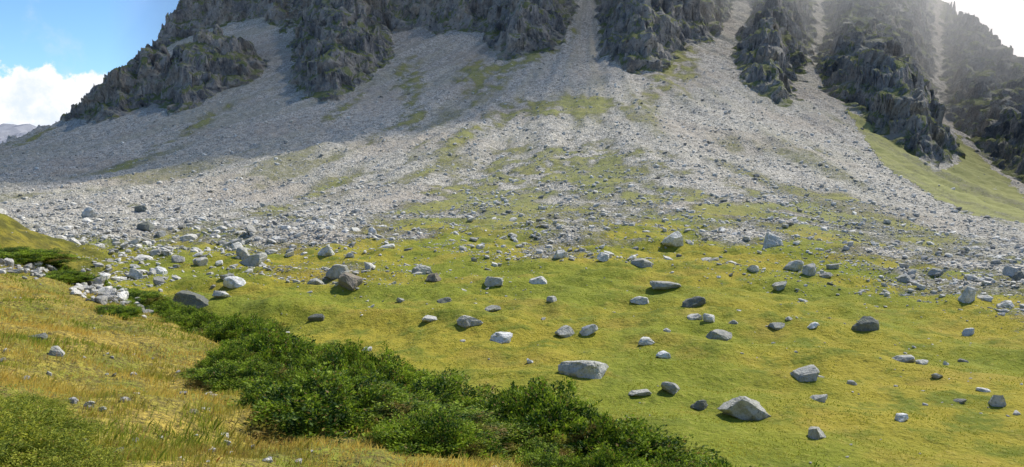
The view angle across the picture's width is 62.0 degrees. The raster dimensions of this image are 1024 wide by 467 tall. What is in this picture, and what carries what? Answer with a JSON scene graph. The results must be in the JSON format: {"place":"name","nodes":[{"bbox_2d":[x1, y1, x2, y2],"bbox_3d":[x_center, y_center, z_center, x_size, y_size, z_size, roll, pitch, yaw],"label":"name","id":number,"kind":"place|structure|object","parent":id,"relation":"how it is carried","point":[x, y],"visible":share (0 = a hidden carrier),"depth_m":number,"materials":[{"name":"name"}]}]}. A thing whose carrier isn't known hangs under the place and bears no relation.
{"place":"outdoors","nodes":[
{"label":"outdoors","id":0,"kind":"place"},
{"bbox_2d":[0,123,36,143],"bbox_3d":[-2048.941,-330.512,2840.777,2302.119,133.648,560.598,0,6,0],"label":"distant mountains","id":1,"kind":"structure","parent":0,"point":[6,130],"depth_m":2850.99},
{"bbox_2d":[0,0,1023,466],"bbox_3d":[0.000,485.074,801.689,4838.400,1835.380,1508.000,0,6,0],"label":"mountain terrain","id":2,"kind":"structure","parent":0,"point":[910,86],"depth_m":273.83,"materials":[{"name":"stone"}]},
{"bbox_2d":[0,246,66,263],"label":"juniper bush","id":3,"kind":"object","parent":2,"relation":"on","point":[22,255],"visible":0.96,"depth_m":33.06,"materials":[{"name":"green plant"}]},
{"bbox_2d":[0,384,68,432],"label":"alpine shrub","id":4,"kind":"object","parent":2,"relation":"on","point":[5,400],"visible":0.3,"depth_m":7.43,"materials":[{"name":"green plant"}]},
{"bbox_2d":[13,391,70,410],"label":"alpine shrub","id":5,"kind":"object","parent":2,"relation":"on","point":[42,398],"visible":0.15,"depth_m":8.61,"materials":[{"name":"green plant"}]},
{"bbox_2d":[7,395,79,422],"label":"alpine shrub","id":6,"kind":"object","parent":2,"relation":"on","point":[46,403],"visible":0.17,"depth_m":8.08,"materials":[{"name":"green plant"}]},
{"bbox_2d":[0,393,91,466],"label":"alpine shrub","id":7,"kind":"object","parent":2,"relation":"on","point":[13,432],"visible":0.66,"depth_m":6.63,"materials":[{"name":"green plant"}]},
{"bbox_2d":[48,346,64,356],"bbox_3d":[-6.646,1.743,12.441,0.248,0.183,0.196,0,6,0],"label":"rock","id":8,"kind":"object","parent":2,"relation":"on","point":[53,350],"visible":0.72,"depth_m":12.39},
{"bbox_2d":[24,247,89,266],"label":"juniper bush","id":9,"kind":"object","parent":2,"relation":"on","point":[62,257],"visible":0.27,"depth_m":34.40,"materials":[{"name":"green plant"}]},
{"bbox_2d":[4,404,118,451],"bbox_3d":[-4.062,1.778,6.953,1.315,0.540,1.440,4,7,32],"label":"alpine shrub","id":10,"kind":"object","parent":2,"relation":"on","point":[74,425],"visible":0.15,"depth_m":7.25,"materials":[{"name":"green plant"}]},
{"bbox_2d":[43,270,97,284],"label":"juniper bush","id":11,"kind":"object","parent":2,"relation":"on","point":[71,277],"visible":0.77,"depth_m":31.38,"materials":[{"name":"green plant"}]},
{"bbox_2d":[0,428,143,466],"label":"alpine shrub","id":12,"kind":"object","parent":2,"relation":"on","point":[92,450],"visible":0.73,"depth_m":6.43,"materials":[{"name":"green plant"}]},
{"bbox_2d":[0,258,153,317],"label":"slope rock debris","id":13,"kind":"object","parent":2,"relation":"on","point":[110,293],"visible":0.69,"depth_m":29.29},
{"bbox_2d":[25,447,128,466],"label":"alpine shrub","id":14,"kind":"object","parent":2,"relation":"on","point":[94,463],"visible":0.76,"depth_m":6.25,"materials":[{"name":"green plant"}]},
{"bbox_2d":[81,206,96,217],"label":"boulder","id":15,"kind":"object","parent":2,"relation":"on","point":[89,212],"visible":0.68,"depth_m":216.42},
{"bbox_2d":[86,303,145,319],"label":"juniper bush","id":16,"kind":"object","parent":2,"relation":"on","point":[124,311],"visible":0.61,"depth_m":21.04,"materials":[{"name":"green plant"}]},
{"bbox_2d":[129,268,143,279],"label":"boulder","id":17,"kind":"object","parent":2,"relation":"on","point":[136,274],"visible":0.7,"depth_m":104.73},
{"bbox_2d":[137,221,154,231],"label":"boulder","id":18,"kind":"object","parent":2,"relation":"on","point":[147,226],"visible":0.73,"depth_m":168.08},
{"bbox_2d":[125,288,173,308],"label":"juniper bush","id":19,"kind":"object","parent":2,"relation":"on","point":[149,296],"visible":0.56,"depth_m":29.43,"materials":[{"name":"green plant"}]},
{"bbox_2d":[150,266,167,274],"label":"boulder","id":20,"kind":"object","parent":2,"relation":"on","point":[161,270],"visible":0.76,"depth_m":108.05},
{"bbox_2d":[146,299,185,315],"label":"juniper bush","id":21,"kind":"object","parent":2,"relation":"on","point":[160,309],"visible":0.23,"depth_m":27.88,"materials":[{"name":"green plant"}]},
{"bbox_2d":[157,311,205,327],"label":"juniper bush","id":22,"kind":"object","parent":2,"relation":"on","point":[184,317],"visible":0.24,"depth_m":25.57,"materials":[{"name":"green plant"}]},
{"bbox_2d":[167,305,208,318],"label":"juniper bush","id":23,"kind":"object","parent":2,"relation":"on","point":[190,308],"visible":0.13,"depth_m":26.55,"materials":[{"name":"green plant"}]},
{"bbox_2d":[172,290,208,308],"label":"rock","id":24,"kind":"object","parent":2,"relation":"on","point":[187,297],"visible":0.56,"depth_m":87.35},
{"bbox_2d":[175,365,213,378],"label":"juniper bush","id":25,"kind":"object","parent":2,"relation":"on","point":[189,371],"visible":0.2,"depth_m":13.23,"materials":[{"name":"green plant"}]},
{"bbox_2d":[187,319,219,333],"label":"juniper bush","id":26,"kind":"object","parent":2,"relation":"on","point":[202,326],"visible":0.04,"depth_m":23.19,"materials":[{"name":"green plant"}]},
{"bbox_2d":[179,309,232,331],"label":"juniper bush","id":27,"kind":"object","parent":2,"relation":"on","point":[198,320],"visible":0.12,"depth_m":23.85,"materials":[{"name":"green plant"}]},
{"bbox_2d":[212,290,230,296],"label":"boulder","id":28,"kind":"object","parent":2,"relation":"on","point":[220,294],"visible":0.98,"depth_m":88.79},
{"bbox_2d":[189,341,259,369],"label":"juniper bush","id":29,"kind":"object","parent":2,"relation":"on","point":[211,358],"visible":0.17,"depth_m":13.65,"materials":[{"name":"green plant"}]},
{"bbox_2d":[223,276,245,287],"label":"boulder","id":30,"kind":"object","parent":2,"relation":"on","point":[232,281],"visible":1,"depth_m":97.78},
{"bbox_2d":[180,355,293,393],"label":"juniper bush","id":31,"kind":"object","parent":2,"relation":"on","point":[208,377],"visible":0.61,"depth_m":12.63,"materials":[{"name":"green plant"}]},
{"bbox_2d":[193,316,280,335],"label":"juniper bush","id":32,"kind":"object","parent":2,"relation":"on","point":[224,323],"visible":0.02,"depth_m":21.75,"materials":[{"name":"green plant"}]},
{"bbox_2d":[200,310,278,342],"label":"juniper bush","id":33,"kind":"object","parent":2,"relation":"on","point":[232,329],"visible":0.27,"depth_m":20.27,"materials":[{"name":"green plant"}]},
{"bbox_2d":[209,375,272,394],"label":"juniper bush","id":34,"kind":"object","parent":2,"relation":"on","point":[237,386],"visible":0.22,"depth_m":12.29,"materials":[{"name":"green plant"}]},
{"bbox_2d":[236,247,249,257],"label":"boulder","id":35,"kind":"object","parent":2,"relation":"on","point":[241,252],"visible":0.63,"depth_m":128.08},
{"bbox_2d":[202,312,291,334],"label":"juniper bush","id":36,"kind":"object","parent":2,"relation":"on","point":[279,324],"visible":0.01,"depth_m":23.01,"materials":[{"name":"green plant"}]},
{"bbox_2d":[221,333,273,347],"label":"juniper bush","id":37,"kind":"object","parent":2,"relation":"on","point":[246,342],"visible":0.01,"depth_m":16.57,"materials":[{"name":"green plant"}]},
{"bbox_2d":[0,275,495,466],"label":"slope stones","id":38,"kind":"object","parent":2,"relation":"on","point":[76,400],"visible":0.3,"depth_m":9.22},
{"bbox_2d":[239,252,267,266],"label":"boulder","id":39,"kind":"object","parent":2,"relation":"on","point":[254,260],"visible":0.73,"depth_m":125.64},
{"bbox_2d":[205,321,322,365],"bbox_3d":[-4.174,2.452,14.760,2.608,1.849,2.260,0,6,4],"label":"juniper bush","id":40,"kind":"object","parent":2,"relation":"on","point":[260,346],"visible":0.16,"depth_m":14.51,"materials":[{"name":"green plant"}]},
{"bbox_2d":[0,246,532,466],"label":"alpine grass","id":41,"kind":"structure","parent":2,"relation":"on","point":[191,444],"depth_m":9.68,"materials":[{"name":"plant"}]},
{"bbox_2d":[264,350,304,368],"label":"juniper bush","id":42,"kind":"object","parent":2,"relation":"on","point":[285,359],"visible":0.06,"depth_m":13.98,"materials":[{"name":"green plant"}]},
{"bbox_2d":[259,364,323,386],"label":"juniper bush","id":43,"kind":"object","parent":2,"relation":"on","point":[283,377],"visible":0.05,"depth_m":12.52,"materials":[{"name":"green plant"}]},
{"bbox_2d":[307,278,323,284],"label":"boulder","id":44,"kind":"object","parent":2,"relation":"on","point":[315,281],"visible":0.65,"depth_m":104.78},
{"bbox_2d":[308,314,324,320],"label":"boulder","id":45,"kind":"object","parent":2,"relation":"on","point":[319,317],"visible":1,"depth_m":81.58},
{"bbox_2d":[291,334,345,353],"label":"juniper bush","id":46,"kind":"object","parent":2,"relation":"on","point":[318,347],"visible":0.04,"depth_m":16.55,"materials":[{"name":"green plant"}]},
{"bbox_2d":[225,361,420,446],"bbox_3d":[-2.346,2.306,10.566,2.793,1.421,2.872,4,7,35],"label":"juniper bush","id":47,"kind":"object","parent":2,"relation":"on","point":[310,404],"visible":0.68,"depth_m":10.20,"materials":[{"name":"green plant"}]},
{"bbox_2d":[318,247,334,255],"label":"boulder","id":48,"kind":"object","parent":2,"relation":"on","point":[326,251],"visible":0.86,"depth_m":130.25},
{"bbox_2d":[278,347,379,381],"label":"juniper bush","id":49,"kind":"object","parent":2,"relation":"on","point":[341,360],"visible":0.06,"depth_m":13.31,"materials":[{"name":"green plant"}]},
{"bbox_2d":[326,264,348,278],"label":"boulder","id":50,"kind":"object","parent":2,"relation":"on","point":[335,271],"visible":0.8,"depth_m":109.42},
{"bbox_2d":[312,336,380,372],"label":"juniper bush","id":51,"kind":"object","parent":2,"relation":"on","point":[353,353],"visible":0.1,"depth_m":14.03,"materials":[{"name":"green plant"}]},
{"bbox_2d":[338,272,362,290],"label":"boulder","id":52,"kind":"object","parent":2,"relation":"on","point":[349,281],"visible":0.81,"depth_m":100.27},
{"bbox_2d":[336,359,389,386],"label":"juniper bush","id":53,"kind":"object","parent":2,"relation":"on","point":[352,371],"visible":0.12,"depth_m":12.75,"materials":[{"name":"green plant"}]},
{"bbox_2d":[368,352,414,374],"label":"juniper bush","id":54,"kind":"object","parent":2,"relation":"on","point":[375,361],"visible":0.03,"depth_m":14.18,"materials":[{"name":"green plant"}]},
{"bbox_2d":[368,341,435,379],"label":"juniper bush","id":55,"kind":"object","parent":2,"relation":"on","point":[388,351],"visible":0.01,"depth_m":14.40,"materials":[{"name":"green plant"}]},
{"bbox_2d":[380,382,441,404],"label":"juniper bush","id":56,"kind":"object","parent":2,"relation":"on","point":[431,396],"visible":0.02,"depth_m":11.86,"materials":[{"name":"green plant"}]},
{"bbox_2d":[377,354,459,392],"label":"juniper bush","id":57,"kind":"object","parent":2,"relation":"on","point":[395,376],"visible":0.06,"depth_m":13.46,"materials":[{"name":"green plant"}]},
{"bbox_2d":[412,265,431,274],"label":"boulder","id":58,"kind":"object","parent":2,"relation":"on","point":[421,268],"visible":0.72,"depth_m":111.63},
{"bbox_2d":[341,394,516,456],"bbox_3d":[-1.274,2.412,10.307,2.546,0.789,2.583,-4,7,-32],"label":"juniper bush","id":59,"kind":"object","parent":2,"relation":"on","point":[433,405],"visible":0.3,"depth_m":10.24,"materials":[{"name":"green plant"}]},
{"bbox_2d":[426,273,440,281],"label":"boulder","id":60,"kind":"object","parent":2,"relation":"on","point":[433,277],"visible":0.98,"depth_m":104.09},
{"bbox_2d":[368,405,510,461],"bbox_3d":[-0.879,2.530,9.651,1.480,1.123,1.689,3,7,29],"label":"juniper bush","id":61,"kind":"object","parent":2,"relation":"on","point":[444,422],"visible":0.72,"depth_m":9.49,"materials":[{"name":"green plant"}]},
{"bbox_2d":[393,364,502,412],"bbox_3d":[-1.335,2.767,12.662,2.850,1.645,2.579,-4,7,-33],"label":"juniper bush","id":62,"kind":"object","parent":2,"relation":"on","point":[439,385],"visible":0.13,"depth_m":12.80,"materials":[{"name":"green plant"}]},
{"bbox_2d":[457,315,482,327],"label":"boulder","id":63,"kind":"object","parent":2,"relation":"on","point":[465,321],"visible":1,"depth_m":74.25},
{"bbox_2d":[485,305,500,311],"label":"boulder","id":64,"kind":"object","parent":2,"relation":"on","point":[490,308],"visible":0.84,"depth_m":87.51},
{"bbox_2d":[484,276,503,286],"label":"boulder","id":65,"kind":"object","parent":2,"relation":"on","point":[492,281],"visible":1,"depth_m":99.26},
{"bbox_2d":[490,332,512,343],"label":"boulder","id":66,"kind":"object","parent":2,"relation":"on","point":[501,337],"visible":0.99,"depth_m":70.75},
{"bbox_2d":[459,405,551,456],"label":"juniper bush","id":67,"kind":"object","parent":2,"relation":"on","point":[505,443],"visible":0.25,"depth_m":10.60,"materials":[{"name":"green plant"}]},
{"bbox_2d":[0,42,1023,320],"bbox_3d":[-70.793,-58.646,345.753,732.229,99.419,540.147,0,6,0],"label":"scree stones","id":68,"kind":"object","parent":2,"relation":"on","point":[188,222],"visible":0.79,"depth_m":213.14,"materials":[{"name":"stone"}]},
{"bbox_2d":[0,206,1023,302],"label":"rock debris","id":69,"kind":"object","parent":2,"relation":"on","point":[1006,270],"visible":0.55,"depth_m":151.40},
{"bbox_2d":[11,232,1022,463],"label":"meadow stones","id":70,"kind":"object","parent":2,"relation":"on","point":[962,401],"visible":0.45,"depth_m":67.44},
{"bbox_2d":[39,239,1023,466],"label":"meadow grass","id":71,"kind":"structure","parent":2,"relation":"on","point":[669,415],"depth_m":66.96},
{"bbox_2d":[529,276,546,283],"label":"boulder","id":72,"kind":"object","parent":2,"relation":"on","point":[539,280],"visible":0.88,"depth_m":99.34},
{"bbox_2d":[503,432,583,466],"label":"juniper bush","id":73,"kind":"object","parent":2,"relation":"on","point":[532,455],"visible":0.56,"depth_m":10.28,"materials":[{"name":"green plant"}]},
{"bbox_2d":[471,375,622,456],"bbox_3d":[0.322,2.849,11.378,2.526,2.014,2.532,-2,6,-15],"label":"juniper bush","id":74,"kind":"object","parent":2,"relation":"on","point":[556,422],"visible":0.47,"depth_m":11.23,"materials":[{"name":"green plant"}]},
{"bbox_2d":[554,249,567,258],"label":"boulder","id":75,"kind":"object","parent":2,"relation":"on","point":[562,253],"visible":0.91,"depth_m":123.23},
{"bbox_2d":[533,451,589,466],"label":"juniper bush","id":76,"kind":"object","parent":2,"relation":"on","point":[546,460],"visible":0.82,"depth_m":9.73,"materials":[{"name":"green plant"}]},
{"bbox_2d":[555,325,573,337],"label":"boulder","id":77,"kind":"object","parent":2,"relation":"on","point":[565,331],"visible":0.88,"depth_m":71.44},
{"bbox_2d":[558,360,608,378],"bbox_3d":[4.982,9.545,60.146,3.504,1.520,2.452,3,7,29],"label":"boulder","id":78,"kind":"object","parent":2,"relation":"on","point":[590,369],"visible":0.89,"depth_m":59.16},
{"bbox_2d":[579,324,597,335],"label":"boulder","id":79,"kind":"object","parent":2,"relation":"on","point":[587,330],"visible":1,"depth_m":71.19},
{"bbox_2d":[597,252,608,261],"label":"boulder","id":80,"kind":"object","parent":2,"relation":"on","point":[602,256],"visible":0.98,"depth_m":120.80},
{"bbox_2d":[568,440,645,466],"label":"juniper bush","id":81,"kind":"object","parent":2,"relation":"on","point":[609,459],"visible":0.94,"depth_m":9.68,"materials":[{"name":"green plant"}]},
{"bbox_2d":[567,412,669,460],"bbox_3d":[1.166,3.112,11.282,2.217,1.604,1.774,1,6,8],"label":"juniper bush","id":82,"kind":"object","parent":2,"relation":"on","point":[606,418],"visible":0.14,"depth_m":11.10,"materials":[{"name":"green plant"}]},
{"bbox_2d":[630,296,648,304],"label":"boulder","id":83,"kind":"object","parent":2,"relation":"on","point":[639,300],"visible":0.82,"depth_m":92.09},
{"bbox_2d":[628,389,651,395],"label":"boulder","id":84,"kind":"object","parent":2,"relation":"on","point":[642,392],"visible":1,"depth_m":55.10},
{"bbox_2d":[558,414,722,466],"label":"juniper bush","id":85,"kind":"object","parent":2,"relation":"on","point":[674,448],"visible":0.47,"depth_m":11.00,"materials":[{"name":"green plant"}]},
{"bbox_2d":[631,258,653,267],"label":"boulder","id":86,"kind":"object","parent":2,"relation":"on","point":[641,262],"visible":0.88,"depth_m":117.86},
{"bbox_2d":[638,337,654,345],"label":"boulder","id":87,"kind":"object","parent":2,"relation":"on","point":[646,341],"visible":1,"depth_m":68.92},
{"bbox_2d":[619,450,691,466],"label":"juniper bush","id":88,"kind":"object","parent":2,"relation":"on","point":[646,464],"visible":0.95,"depth_m":9.53,"materials":[{"name":"green plant"}]},
{"bbox_2d":[656,350,670,358],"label":"boulder","id":89,"kind":"object","parent":2,"relation":"on","point":[663,354],"visible":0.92,"depth_m":65.56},
{"bbox_2d":[650,281,680,289],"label":"boulder","id":90,"kind":"object","parent":2,"relation":"on","point":[660,285],"visible":0.94,"depth_m":100.14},
{"bbox_2d":[661,382,679,393],"bbox_3d":[10.367,10.134,55.977,1.212,0.976,1.063,2,7,22],"label":"boulder","id":91,"kind":"object","parent":2,"relation":"on","point":[671,388],"visible":0.99,"depth_m":55.53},
{"bbox_2d":[662,231,683,246],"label":"boulder","id":92,"kind":"object","parent":2,"relation":"on","point":[675,238],"visible":0.99,"depth_m":144.80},
{"bbox_2d":[682,296,705,307],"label":"boulder","id":93,"kind":"object","parent":2,"relation":"on","point":[696,301],"visible":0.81,"depth_m":89.01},
{"bbox_2d":[687,313,702,319],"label":"boulder","id":94,"kind":"object","parent":2,"relation":"on","point":[697,316],"visible":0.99,"depth_m":77.94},
{"bbox_2d":[690,400,707,409],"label":"boulder","id":95,"kind":"object","parent":2,"relation":"on","point":[700,405],"visible":1,"depth_m":53.03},
{"bbox_2d":[703,313,714,321],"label":"boulder","id":96,"kind":"object","parent":2,"relation":"on","point":[708,317],"visible":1,"depth_m":77.10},
{"bbox_2d":[669,455,759,466],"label":"juniper bush","id":97,"kind":"object","parent":2,"relation":"on","point":[715,462],"visible":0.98,"depth_m":9.44,"materials":[{"name":"green plant"}]},
{"bbox_2d":[705,329,731,340],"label":"boulder","id":98,"kind":"object","parent":2,"relation":"on","point":[722,335],"visible":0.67,"depth_m":73.55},
{"bbox_2d":[717,396,770,419],"bbox_3d":[14.002,10.677,51.459,2.566,2.069,2.370,-1,6,-12],"label":"boulder","id":99,"kind":"object","parent":2,"relation":"on","point":[743,407],"visible":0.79,"depth_m":50.62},
{"bbox_2d":[763,232,782,248],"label":"boulder","id":100,"kind":"object","parent":2,"relation":"on","point":[772,240],"visible":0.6,"depth_m":140.41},
{"bbox_2d":[768,322,784,329],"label":"boulder","id":101,"kind":"object","parent":2,"relation":"on","point":[777,325],"visible":1,"depth_m":75.62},
{"bbox_2d":[772,281,786,290],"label":"boulder","id":102,"kind":"object","parent":2,"relation":"on","point":[778,286],"visible":1,"depth_m":102.51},
{"bbox_2d":[783,260,803,270],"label":"boulder","id":103,"kind":"object","parent":2,"relation":"on","point":[796,265],"visible":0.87,"depth_m":117.73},
{"bbox_2d":[790,365,819,381],"bbox_3d":[20.299,9.753,58.913,2.064,1.249,1.997,0,6,0],"label":"boulder","id":104,"kind":"object","parent":2,"relation":"on","point":[808,373],"visible":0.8,"depth_m":58.27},
{"bbox_2d":[802,263,815,275],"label":"boulder","id":105,"kind":"object","parent":2,"relation":"on","point":[809,269],"visible":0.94,"depth_m":108.78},
{"bbox_2d":[808,426,825,439],"bbox_3d":[16.683,11.020,46.800,1.116,0.940,0.924,-4,8,-36],"label":"boulder","id":106,"kind":"object","parent":2,"relation":"on","point":[816,433],"visible":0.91,"depth_m":46.43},
{"bbox_2d":[810,394,827,402],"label":"boulder","id":107,"kind":"object","parent":2,"relation":"on","point":[821,398],"visible":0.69,"depth_m":54.33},
{"bbox_2d":[851,316,878,330],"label":"boulder","id":108,"kind":"object","parent":2,"relation":"on","point":[866,323],"visible":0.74,"depth_m":74.94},
{"bbox_2d":[895,413,908,421],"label":"boulder","id":109,"kind":"object","parent":2,"relation":"on","point":[901,417],"visible":0.97,"depth_m":49.62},
{"bbox_2d":[892,355,914,362],"bbox_3d":[29.454,9.495,64.204,1.785,0.693,1.182,2,6,20],"label":"boulder","id":110,"kind":"object","parent":2,"relation":"on","point":[905,358],"visible":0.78,"depth_m":63.86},
{"bbox_2d":[897,274,911,281],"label":"boulder","id":111,"kind":"object","parent":2,"relation":"on","point":[904,278],"visible":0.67,"depth_m":109.69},
{"bbox_2d":[928,268,943,275],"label":"boulder","id":112,"kind":"object","parent":2,"relation":"on","point":[934,272],"visible":1,"depth_m":112.86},
{"bbox_2d":[958,286,975,302],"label":"boulder","id":113,"kind":"object","parent":2,"relation":"on","point":[968,294],"visible":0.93,"depth_m":87.80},
{"bbox_2d":[962,328,974,335],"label":"boulder","id":114,"kind":"object","parent":2,"relation":"on","point":[968,332],"visible":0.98,"depth_m":77.83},
{"bbox_2d":[988,395,1006,406],"bbox_3d":[30.258,10.568,53.096,1.001,1.220,0.657,3,7,27],"label":"boulder","id":115,"kind":"object","parent":2,"relation":"on","point":[997,401],"visible":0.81,"depth_m":52.84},
{"bbox_2d":[1011,271,1023,280],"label":"boulder","id":116,"kind":"object","parent":2,"relation":"on","point":[1018,275],"visible":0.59,"depth_m":109.23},
{"bbox_2d":[0,0,1023,125],"label":"sky","id":117,"kind":"structure","parent":0,"point":[53,53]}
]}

